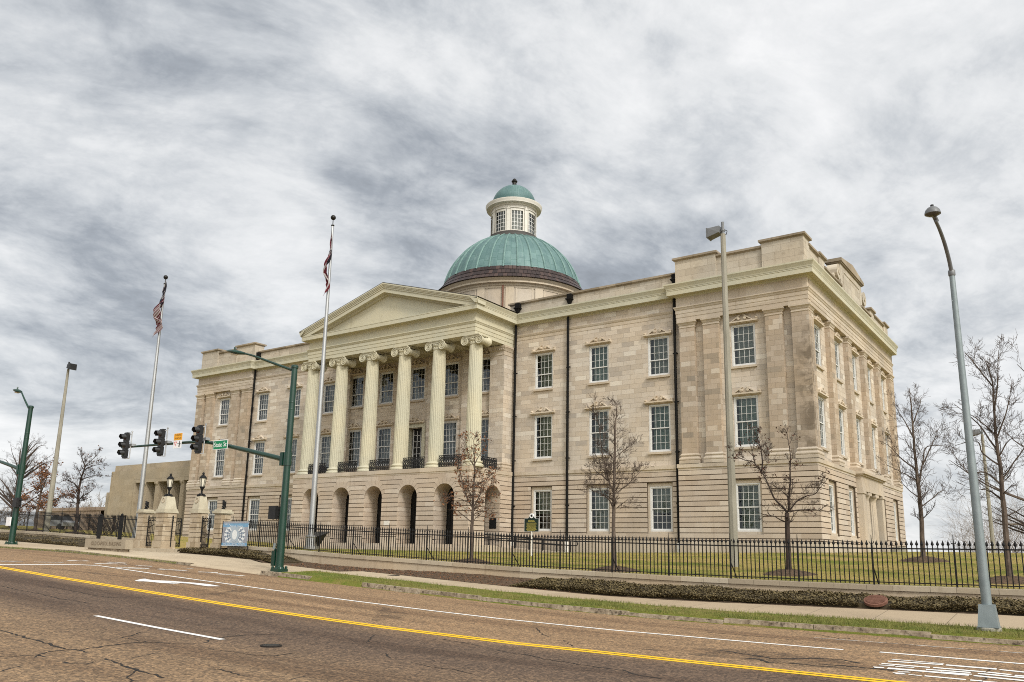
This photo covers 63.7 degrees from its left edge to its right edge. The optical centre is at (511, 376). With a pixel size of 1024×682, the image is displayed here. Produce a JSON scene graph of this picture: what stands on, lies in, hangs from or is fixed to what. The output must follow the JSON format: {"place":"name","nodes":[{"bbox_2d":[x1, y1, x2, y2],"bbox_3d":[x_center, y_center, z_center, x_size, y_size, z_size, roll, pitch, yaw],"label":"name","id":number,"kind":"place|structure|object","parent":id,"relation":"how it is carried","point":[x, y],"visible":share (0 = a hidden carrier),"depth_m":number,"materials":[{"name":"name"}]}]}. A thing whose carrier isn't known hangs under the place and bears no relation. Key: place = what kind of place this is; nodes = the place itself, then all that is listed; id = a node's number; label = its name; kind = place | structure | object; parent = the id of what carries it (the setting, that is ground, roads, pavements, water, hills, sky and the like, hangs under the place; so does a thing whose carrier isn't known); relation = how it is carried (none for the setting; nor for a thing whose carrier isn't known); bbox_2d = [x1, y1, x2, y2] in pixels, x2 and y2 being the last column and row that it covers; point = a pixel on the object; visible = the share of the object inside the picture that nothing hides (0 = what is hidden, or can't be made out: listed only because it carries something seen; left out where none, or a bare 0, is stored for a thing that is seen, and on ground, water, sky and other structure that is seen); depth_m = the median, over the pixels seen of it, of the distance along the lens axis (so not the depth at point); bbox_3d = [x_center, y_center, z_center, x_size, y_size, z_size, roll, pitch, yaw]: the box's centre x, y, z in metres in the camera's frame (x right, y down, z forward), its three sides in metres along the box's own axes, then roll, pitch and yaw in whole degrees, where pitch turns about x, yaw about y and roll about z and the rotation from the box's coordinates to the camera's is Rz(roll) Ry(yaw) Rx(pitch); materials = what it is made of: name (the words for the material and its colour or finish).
{"place":"outdoors","nodes":[
{"label":"outdoors","id":0,"kind":"place"},
{"bbox_2d":[0,540,337,574],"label":"pavement","id":1,"kind":"structure","parent":0,"point":[234,564],"depth_m":34.17,"materials":[{"name":"concrete"}]},
{"bbox_2d":[0,387,33,544],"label":"signal pole","id":2,"kind":"object","parent":1,"relation":"on","point":[20,468],"visible":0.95,"depth_m":42.85,"materials":[{"name":"green metal"}]},
{"bbox_2d":[85,538,132,551],"bbox_3d":[-18.442,7.940,37.591,3.420,1.050,0.370,-7,-15,35],"label":"stone sign","id":3,"kind":"object","parent":1,"relation":"on","point":[116,545],"visible":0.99,"depth_m":37.27,"materials":[{"name":"stone"}]},
{"bbox_2d":[121,347,298,571],"bbox_3d":[-13.080,3.357,34.293,11.841,8.951,0.440,-7,-15,35],"label":"signal pole","id":4,"kind":"object","parent":1,"relation":"on","point":[284,459],"visible":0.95,"depth_m":30.98,"materials":[{"name":"green metal"}]},
{"bbox_2d":[117,431,135,458],"bbox_3d":[-17.340,3.073,37.134,0.505,1.280,0.590,-9,-15,38],"label":"traffic light","id":5,"kind":"object","parent":4,"relation":"attached to","point":[124,445],"visible":1,"depth_m":37.09,"materials":[{"name":"metal"}]},
{"bbox_2d":[152,427,171,456],"bbox_3d":[-15.077,2.814,35.557,0.505,1.280,0.590,-9,-15,38],"label":"traffic light","id":6,"kind":"object","parent":4,"relation":"attached to","point":[160,441],"visible":1,"depth_m":35.51,"materials":[{"name":"metal"}]},
{"bbox_2d":[190,423,209,453],"bbox_3d":[-12.847,2.558,34.003,0.505,1.280,0.590,-9,-15,38],"label":"traffic light","id":7,"kind":"object","parent":4,"relation":"attached to","point":[198,439],"visible":1,"depth_m":33.95,"materials":[{"name":"metal"}]},
{"bbox_2d":[0,548,1023,681],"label":"road","id":8,"kind":"structure","parent":0,"point":[319,650],"depth_m":14.29,"materials":[{"name":"asphalt"}]},
{"bbox_2d":[97,615,221,639],"bbox_3d":[-6.272,4.386,14.450,3.950,0.139,0.120,-7,-15,35],"label":"white lane dash","id":9,"kind":"object","parent":8,"relation":"on","point":[159,627],"visible":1,"depth_m":14.36,"materials":[{"name":"paint"}]},
{"bbox_2d":[0,566,904,681],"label":"yellow centre line","id":10,"kind":"object","parent":8,"relation":"on","point":[473,638],"visible":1,"depth_m":14.51,"materials":[{"name":"paint"}]},
{"bbox_2d":[96,565,842,649],"bbox_3d":[-4.266,5.700,21.606,24.701,0.827,0.149,-7,-15,34],"label":"white lane line","id":11,"kind":"object","parent":8,"relation":"on","point":[484,616],"visible":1,"depth_m":19.01,"materials":[{"name":"paint"}]},
{"bbox_2d":[1,586,996,681],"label":"road cracks","id":12,"kind":"object","parent":8,"relation":"on","point":[121,664],"visible":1,"depth_m":12.26,"materials":[{"name":"black asphalt"}]},
{"bbox_2d":[2,546,1023,644],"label":"kerb","id":13,"kind":"structure","parent":8,"relation":"on","point":[725,620],"depth_m":20.36,"materials":[{"name":"concrete"}]},
{"bbox_2d":[873,659,1023,681],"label":"painted road lettering","id":14,"kind":"object","parent":8,"relation":"on","point":[966,674],"visible":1,"depth_m":12.02,"materials":[{"name":"white paint"}]},
{"bbox_2d":[0,525,1023,588],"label":"lawn","id":15,"kind":"structure","parent":0,"point":[183,540],"depth_m":31.68,"materials":[{"name":"green plant"}]},
{"bbox_2d":[0,433,52,516],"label":"bare tree","id":16,"kind":"object","parent":15,"relation":"on","point":[27,457],"visible":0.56,"depth_m":91.11,"materials":[{"name":"brown plant"}]},
{"bbox_2d":[0,436,59,507],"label":"bare tree","id":17,"kind":"object","parent":15,"relation":"on","point":[30,470],"visible":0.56,"depth_m":84.31,"materials":[{"name":"brown plant"}]},
{"bbox_2d":[11,456,80,528],"bbox_3d":[-31.410,7.926,55.573,6.329,5.227,2.269,-7,-15,35],"label":"young tree","id":18,"kind":"object","parent":15,"relation":"on","point":[42,483],"visible":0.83,"depth_m":56.01,"materials":[{"name":"brown plant"}]},
{"bbox_2d":[44,362,76,531],"bbox_3d":[-30.420,4.818,55.408,0.806,11.920,0.480,-7,-15,35],"label":"floodlight pole","id":19,"kind":"object","parent":15,"relation":"on","point":[71,366],"visible":0.94,"depth_m":55.42,"materials":[{"name":"metal"}]},
{"bbox_2d":[0,529,134,541],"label":"retaining wall","id":20,"kind":"structure","parent":15,"relation":"on","point":[62,535],"depth_m":48.37,"materials":[{"name":"paint"}]},
{"bbox_2d":[0,509,136,537],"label":"iron fence","id":21,"kind":"object","parent":20,"relation":"on","point":[52,522],"visible":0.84,"depth_m":48.34,"materials":[{"name":"black metal"}]},
{"bbox_2d":[37,507,104,530],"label":"stone hall","id":22,"kind":"structure","parent":15,"relation":"on","point":[83,510],"depth_m":96.85,"materials":[{"name":"beige stone"}]},
{"bbox_2d":[54,445,113,531],"bbox_3d":[-27.278,7.125,51.866,5.230,5.724,2.015,-4,-13,24],"label":"young tree","id":23,"kind":"object","parent":15,"relation":"on","point":[78,495],"visible":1,"depth_m":51.92,"materials":[{"name":"brown plant"}]},
{"bbox_2d":[103,460,190,534],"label":"memorial building","id":24,"kind":"structure","parent":15,"relation":"on","point":[122,495],"depth_m":88.92,"materials":[{"name":"stone"}]},
{"bbox_2d":[132,275,167,537],"bbox_3d":[-22.393,1.755,51.184,0.665,16.870,0.665,9,-14,-31],"label":"flagpole","id":25,"kind":"object","parent":15,"relation":"on","point":[143,470],"visible":0.85,"depth_m":50.77,"materials":[{"name":"metal"}]},
{"bbox_2d":[153,283,166,335],"bbox_3d":[-22.345,-4.269,52.201,0.855,3.725,0.332,-7,-15,35],"label":"flag","id":26,"kind":"object","parent":25,"relation":"attached to","point":[157,314],"visible":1,"depth_m":52.09,"materials":[{"name":"fabric"}]},
{"bbox_2d":[130,548,178,552],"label":"gate steps","id":27,"kind":"structure","parent":15,"relation":"on","point":[157,550],"depth_m":41.46,"materials":[{"name":"stone"}]},
{"bbox_2d":[133,509,154,547],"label":"gate pillar","id":28,"kind":"structure","parent":27,"relation":"on","point":[141,531],"depth_m":43.87,"materials":[{"name":"stone"}]},
{"bbox_2d":[151,496,178,548],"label":"gate pillar","id":29,"kind":"structure","parent":27,"relation":"on","point":[166,511],"depth_m":42.93,"materials":[{"name":"stone"}]},
{"bbox_2d":[186,496,209,548],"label":"gate pillar","id":30,"kind":"structure","parent":27,"relation":"on","point":[198,510],"depth_m":41.25,"materials":[{"name":"stone"}]},
{"bbox_2d":[210,509,233,549],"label":"gate pillar","id":31,"kind":"structure","parent":15,"relation":"on","point":[221,516],"depth_m":40.06,"materials":[{"name":"stone"}]},
{"bbox_2d":[304,215,335,548],"bbox_3d":[-9.775,0.051,42.450,0.665,17.820,0.665,9,-14,-31],"label":"flagpole","id":32,"kind":"object","parent":15,"relation":"on","point":[316,458],"visible":0.94,"depth_m":41.86,"materials":[{"name":"metal"}]},
{"bbox_2d":[452,558,491,563],"bbox_3d":[-1.604,7.318,32.596,2.047,0.284,2.068,-7,-15,35],"label":"mulch mound","id":33,"kind":"object","parent":15,"relation":"on","point":[473,560],"visible":0.45,"depth_m":32.25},
{"bbox_2d":[433,430,502,558],"bbox_3d":[-1.641,4.795,33.124,2.814,5.473,1.560,-3,-13,20],"label":"young tree","id":34,"kind":"object","parent":33,"relation":"on","point":[465,487],"visible":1,"depth_m":33.15,"materials":[{"name":"brown plant"}]},
{"bbox_2d":[485,534,577,552],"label":"access ramp","id":35,"kind":"structure","parent":15,"relation":"on","point":[501,540],"depth_m":51.43,"materials":[{"name":"beige concrete"}]},
{"bbox_2d":[524,513,539,555],"bbox_3d":[0.935,7.618,39.245,0.840,2.160,0.086,-7,-15,35],"label":"historical marker","id":36,"kind":"object","parent":15,"relation":"on","point":[531,523],"visible":1,"depth_m":39.31,"materials":[{"name":"green metal"}]},
{"bbox_2d":[182,178,907,552],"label":"museum building","id":37,"kind":"structure","parent":15,"relation":"on","point":[514,342],"depth_m":54.01,"materials":[{"name":"stone"}]},
{"bbox_2d":[211,439,224,478],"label":"window","id":38,"kind":"structure","parent":37,"relation":"in","point":[222,454],"depth_m":74.51,"materials":[{"name":"white paint"}]},
{"bbox_2d":[216,392,230,426],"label":"window","id":39,"kind":"structure","parent":37,"relation":"in","point":[224,395],"depth_m":75.47,"materials":[{"name":"white paint"}]},
{"bbox_2d":[247,496,259,531],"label":"window","id":40,"kind":"structure","parent":37,"relation":"in","point":[257,499],"depth_m":70.64,"materials":[{"name":"glass"}]},
{"bbox_2d":[250,435,266,476],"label":"window","id":41,"kind":"structure","parent":37,"relation":"in","point":[258,438],"depth_m":71.52,"materials":[{"name":"white paint"}]},
{"bbox_2d":[254,387,270,422],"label":"window","id":42,"kind":"structure","parent":37,"relation":"in","point":[266,395],"depth_m":72.47,"materials":[{"name":"white paint"}]},
{"bbox_2d":[282,432,298,474],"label":"window","id":43,"kind":"structure","parent":37,"relation":"in","point":[294,443],"depth_m":69.07,"materials":[{"name":"white paint"}]},
{"bbox_2d":[286,382,302,418],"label":"window","id":44,"kind":"structure","parent":37,"relation":"in","point":[298,391],"depth_m":69.97,"materials":[{"name":"white paint"}]},
{"bbox_2d":[319,428,330,468],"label":"window","id":45,"kind":"structure","parent":37,"relation":"in","point":[325,431],"depth_m":66.88,"materials":[{"name":"white paint"}]},
{"bbox_2d":[322,377,335,415],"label":"window","id":46,"kind":"structure","parent":37,"relation":"in","point":[328,380],"depth_m":67.73,"materials":[{"name":"white paint"}]},
{"bbox_2d":[346,423,361,469],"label":"window","id":47,"kind":"structure","parent":37,"relation":"in","point":[357,433],"depth_m":63.61,"materials":[{"name":"white paint"}]},
{"bbox_2d":[350,369,365,409],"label":"window","id":48,"kind":"structure","parent":37,"relation":"in","point":[357,405],"depth_m":64.46,"materials":[{"name":"white paint"}]},
{"bbox_2d":[376,420,393,467],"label":"window","id":49,"kind":"structure","parent":37,"relation":"in","point":[385,452],"depth_m":61.88,"materials":[{"name":"white paint"}]},
{"bbox_2d":[377,365,395,405],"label":"window","id":50,"kind":"structure","parent":37,"relation":"in","point":[386,400],"depth_m":62.74,"materials":[{"name":"white paint"}]},
{"bbox_2d":[410,490,416,543],"bbox_3d":[-6.089,9.074,54.957,2.060,4.200,0.110,-7,-15,35],"label":"black door","id":51,"kind":"structure","parent":37,"relation":"in","point":[414,496],"depth_m":55.27,"materials":[{"name":"wood"}]},
{"bbox_2d":[408,417,425,468],"bbox_3d":[-7.004,5.102,59.873,1.960,4.225,0.800,-7,-15,35],"label":"door","id":52,"kind":"structure","parent":37,"relation":"in","point":[416,443],"depth_m":60.17,"materials":[{"name":"beige paint"}]},
{"bbox_2d":[410,360,427,402],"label":"window","id":53,"kind":"structure","parent":37,"relation":"in","point":[418,397],"depth_m":60.95,"materials":[{"name":"white paint"}]},
{"bbox_2d":[446,488,453,543],"bbox_3d":[-3.539,8.749,53.188,2.060,4.200,0.110,-7,-15,35],"label":"black door","id":54,"kind":"structure","parent":37,"relation":"in","point":[449,518],"depth_m":53.42,"materials":[{"name":"metal"}]},
{"bbox_2d":[443,413,459,463],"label":"window","id":55,"kind":"structure","parent":37,"relation":"in","point":[450,441],"depth_m":58.27,"materials":[{"name":"white paint"}]},
{"bbox_2d":[445,355,461,398],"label":"window","id":56,"kind":"structure","parent":37,"relation":"in","point":[451,393],"depth_m":59.08,"materials":[{"name":"white paint"}]},
{"bbox_2d":[481,410,488,460],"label":"window","id":57,"kind":"structure","parent":37,"relation":"in","point":[485,413],"depth_m":56.55,"materials":[{"name":"white paint"}]},
{"bbox_2d":[482,349,490,393],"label":"window","id":58,"kind":"structure","parent":37,"relation":"in","point":[485,388],"depth_m":57.40,"materials":[{"name":"white paint"}]},
{"bbox_2d":[531,487,551,533],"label":"window","id":59,"kind":"structure","parent":37,"relation":"in","point":[544,497],"depth_m":53.96,"materials":[{"name":"white paint"}]},
{"bbox_2d":[530,407,554,460],"bbox_3d":[2.096,3.820,54.739,1.900,3.575,0.575,-7,-15,35],"label":"window","id":60,"kind":"structure","parent":37,"relation":"in","point":[545,430],"depth_m":54.86,"materials":[{"name":"white paint"}]},
{"bbox_2d":[531,345,555,391],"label":"window","id":61,"kind":"structure","parent":37,"relation":"in","point":[546,368],"depth_m":55.80,"materials":[{"name":"white paint"}]},
{"bbox_2d":[584,401,611,457],"bbox_3d":[5.544,3.380,52.346,1.900,3.575,0.575,-7,-15,35],"label":"window","id":62,"kind":"structure","parent":37,"relation":"in","point":[605,412],"depth_m":52.50,"materials":[{"name":"white paint"}]},
{"bbox_2d":[584,336,611,385],"bbox_3d":[5.635,-0.990,53.281,1.900,3.135,0.575,-7,-15,35],"label":"window","id":63,"kind":"structure","parent":37,"relation":"in","point":[601,352],"depth_m":53.40,"materials":[{"name":"white paint"}]},
{"bbox_2d":[587,485,609,533],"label":"window","id":64,"kind":"structure","parent":37,"relation":"in","point":[602,506],"depth_m":51.48,"materials":[{"name":"white paint"}]},
{"bbox_2d":[643,328,671,378],"bbox_3d":[9.059,-1.427,50.906,1.900,3.135,0.575,-7,-15,35],"label":"window","id":65,"kind":"structure","parent":37,"relation":"in","point":[660,344],"depth_m":51.01,"materials":[{"name":"glass"}]},
{"bbox_2d":[643,395,673,454],"bbox_3d":[8.968,2.943,49.971,1.900,3.575,0.575,-7,-15,35],"label":"window","id":66,"kind":"structure","parent":37,"relation":"in","point":[662,424],"depth_m":50.09,"materials":[{"name":"white paint"}]},
{"bbox_2d":[648,483,673,533],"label":"window","id":67,"kind":"structure","parent":37,"relation":"in","point":[663,492],"depth_m":49.14,"materials":[{"name":"white paint"}]},
{"bbox_2d":[729,315,757,368],"bbox_3d":[13.423,-2.002,47.794,1.900,3.135,0.575,-7,-15,35],"label":"window","id":68,"kind":"structure","parent":37,"relation":"in","point":[746,344],"depth_m":47.90,"materials":[{"name":"glass"}]},
{"bbox_2d":[732,386,761,449],"bbox_3d":[13.332,2.368,46.859,1.900,3.575,0.575,-7,-15,35],"label":"window","id":69,"kind":"structure","parent":37,"relation":"in","point":[748,405],"depth_m":47.01,"materials":[{"name":"white paint"}]},
{"bbox_2d":[736,479,763,534],"bbox_3d":[13.141,7.240,45.687,1.670,3.010,0.385,-7,-15,35],"label":"window","id":70,"kind":"structure","parent":37,"relation":"in","point":[751,489],"depth_m":45.72,"materials":[{"name":"white paint"}]},
{"bbox_2d":[813,315,824,370],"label":"window","id":71,"kind":"structure","parent":37,"relation":"in","point":[817,320],"depth_m":47.93,"materials":[{"name":"white paint"}]},
{"bbox_2d":[818,387,829,451],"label":"window","id":72,"kind":"structure","parent":37,"relation":"in","point":[821,391],"depth_m":47.01,"materials":[{"name":"white paint"}]},
{"bbox_2d":[828,481,837,535],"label":"window","id":73,"kind":"structure","parent":37,"relation":"in","point":[831,484],"depth_m":46.00,"materials":[{"name":"white paint"}]},
{"bbox_2d":[834,332,843,383],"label":"window","id":74,"kind":"structure","parent":37,"relation":"in","point":[836,335],"depth_m":51.34,"materials":[{"name":"white paint"}]},
{"bbox_2d":[838,399,848,458],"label":"window","id":75,"kind":"structure","parent":37,"relation":"in","point":[841,404],"depth_m":50.41,"materials":[{"name":"white paint"}]},
{"bbox_2d":[849,487,856,537],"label":"window","id":76,"kind":"structure","parent":37,"relation":"in","point":[851,495],"depth_m":49.47,"materials":[{"name":"white paint"}]},
{"bbox_2d":[856,410,864,465],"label":"window","id":77,"kind":"structure","parent":37,"relation":"in","point":[858,414],"depth_m":53.84,"materials":[{"name":"white paint"}]},
{"bbox_2d":[593,565,638,571],"bbox_3d":[3.662,6.889,29.485,2.031,0.287,2.029,-7,-15,35],"label":"mulch mound","id":78,"kind":"object","parent":15,"relation":"on","point":[627,568],"visible":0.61,"depth_m":29.11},
{"bbox_2d":[577,392,654,565],"bbox_3d":[3.716,3.819,30.215,2.846,6.636,1.714,-4,-13,24],"label":"young tree","id":79,"kind":"object","parent":78,"relation":"on","point":[608,479],"visible":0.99,"depth_m":30.27,"materials":[{"name":"brown plant"}]},
{"bbox_2d":[227,546,1023,600],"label":"retaining wall","id":80,"kind":"structure","parent":15,"relation":"on","point":[366,561],"depth_m":27.24,"materials":[{"name":"concrete"}]},
{"bbox_2d":[232,516,1023,588],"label":"iron fence","id":81,"kind":"object","parent":80,"relation":"on","point":[679,544],"visible":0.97,"depth_m":27.21,"materials":[{"name":"black metal"}]},
{"bbox_2d":[706,222,737,566],"bbox_3d":[8.297,0.608,32.443,0.804,14.120,0.480,-7,-15,35],"label":"floodlight pole","id":82,"kind":"object","parent":15,"relation":"on","point":[712,233],"visible":0.97,"depth_m":32.16,"materials":[{"name":"metal"}]},
{"bbox_2d":[763,569,817,576],"bbox_3d":[9.296,6.582,27.628,2.010,0.302,2.089,-7,-15,35],"label":"mulch mound","id":83,"kind":"object","parent":15,"relation":"on","point":[787,573],"visible":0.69,"depth_m":27.24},
{"bbox_2d":[725,421,834,569],"bbox_3d":[9.152,4.149,28.297,3.539,5.345,1.436,-7,-15,35],"label":"young tree","id":84,"kind":"object","parent":83,"relation":"on","point":[787,521],"visible":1,"depth_m":28.15,"materials":[{"name":"brown plant"}]},
{"bbox_2d":[900,556,948,562],"bbox_3d":[15.790,7.019,31.575,2.045,0.318,2.020,-7,-15,35],"label":"mulch mound","id":85,"kind":"object","parent":15,"relation":"on","point":[925,558],"visible":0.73,"depth_m":31.20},
{"bbox_2d":[874,383,957,556],"bbox_3d":[15.898,3.724,32.472,3.290,7.127,2.268,-7,-15,35],"label":"young tree","id":86,"kind":"object","parent":85,"relation":"on","point":[918,496],"visible":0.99,"depth_m":32.39,"materials":[{"name":"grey plant"}]},
{"bbox_2d":[930,505,1012,552],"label":"bare shrub","id":87,"kind":"object","parent":15,"relation":"on","point":[968,537],"visible":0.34,"depth_m":78.16,"materials":[{"name":"plant"}]},
{"bbox_2d":[928,478,1023,552],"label":"bare shrub","id":88,"kind":"object","parent":15,"relation":"on","point":[971,520],"visible":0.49,"depth_m":70.34,"materials":[{"name":"plant"}]},
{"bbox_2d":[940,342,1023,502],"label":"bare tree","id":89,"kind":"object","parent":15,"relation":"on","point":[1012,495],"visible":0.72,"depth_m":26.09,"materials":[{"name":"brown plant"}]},
{"bbox_2d":[972,426,995,552],"bbox_3d":[29.794,7.353,52.079,0.804,8.420,0.480,-7,-15,35],"label":"floodlight pole","id":90,"kind":"object","parent":15,"relation":"on","point":[991,529],"visible":0.74,"depth_m":51.77,"materials":[{"name":"metal"}]},
{"bbox_2d":[966,473,1023,534],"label":"bare tree","id":91,"kind":"object","parent":15,"relation":"on","point":[1016,519],"visible":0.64,"depth_m":55.73,"materials":[{"name":"brown plant"}]},
{"bbox_2d":[974,576,1023,584],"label":"mulch mound","id":92,"kind":"object","parent":15,"relation":"on","point":[1010,581],"visible":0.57,"depth_m":23.55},
{"bbox_2d":[935,328,1023,576],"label":"young tree","id":93,"kind":"object","parent":92,"relation":"on","point":[1002,479],"visible":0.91,"depth_m":24.75,"materials":[{"name":"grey plant"}]},
{"bbox_2d":[0,0,1023,552],"label":"sky","id":94,"kind":"structure","parent":0,"point":[212,147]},
{"bbox_2d":[0,546,1023,645],"bbox_3d":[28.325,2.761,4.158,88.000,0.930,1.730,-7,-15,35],"label":"grass verge","id":95,"kind":"object","parent":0,"point":[332,580],"depth_m":20.78,"materials":[{"name":"green plant"}]},
{"bbox_2d":[924,204,1001,631],"bbox_3d":[9.584,0.906,17.621,0.466,9.270,1.825,-10,-16,42],"label":"street lamp","id":96,"kind":"object","parent":95,"relation":"on","point":[988,618],"visible":0.95,"depth_m":17.84,"materials":[{"name":"metal"}]},
{"bbox_2d":[179,552,1014,615],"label":"planting bed","id":97,"kind":"object","parent":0,"point":[491,580],"visible":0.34,"depth_m":29.66,"materials":[{"name":"green plant"}]},
{"bbox_2d":[0,532,85,546],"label":"clipped hedge","id":98,"kind":"object","parent":97,"relation":"on","point":[56,540],"visible":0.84,"depth_m":45.74,"materials":[{"name":"green plant"}]},
{"bbox_2d":[220,521,249,550],"bbox_3d":[-12.954,7.586,38.519,2.034,1.646,0.056,-7,-15,35],"label":"museum banner","id":99,"kind":"object","parent":97,"relation":"on","point":[235,533],"visible":1,"depth_m":38.52,"materials":[{"name":"blue fabric"}]},
{"bbox_2d":[177,547,301,562],"bbox_3d":[-12.552,8.105,37.390,7.459,0.679,1.577,-7,-15,35],"label":"clipped hedge","id":100,"kind":"object","parent":97,"relation":"on","point":[254,555],"visible":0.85,"depth_m":36.86,"materials":[{"name":"green plant"}]},
{"bbox_2d":[288,563,564,590],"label":"bark chips","id":101,"kind":"object","parent":97,"relation":"on","point":[393,570],"visible":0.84,"depth_m":30.98,"materials":[{"name":"brown plant"}]},
{"bbox_2d":[509,577,1023,615],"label":"clipped hedge","id":102,"kind":"object","parent":97,"relation":"on","point":[1007,606],"visible":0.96,"depth_m":23.21,"materials":[{"name":"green plant"}]},
{"bbox_2d":[864,595,887,606],"bbox_3d":[9.391,5.793,21.288,0.576,0.078,0.576,-7,9,35],"label":"manhole cover","id":103,"kind":"object","parent":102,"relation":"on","point":[875,600],"visible":1,"depth_m":21.21,"materials":[{"name":"metal"}]},
{"bbox_2d":[330,571,1023,629],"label":"pavement","id":104,"kind":"structure","parent":0,"point":[1006,621],"depth_m":21.45,"materials":[{"name":"concrete"}]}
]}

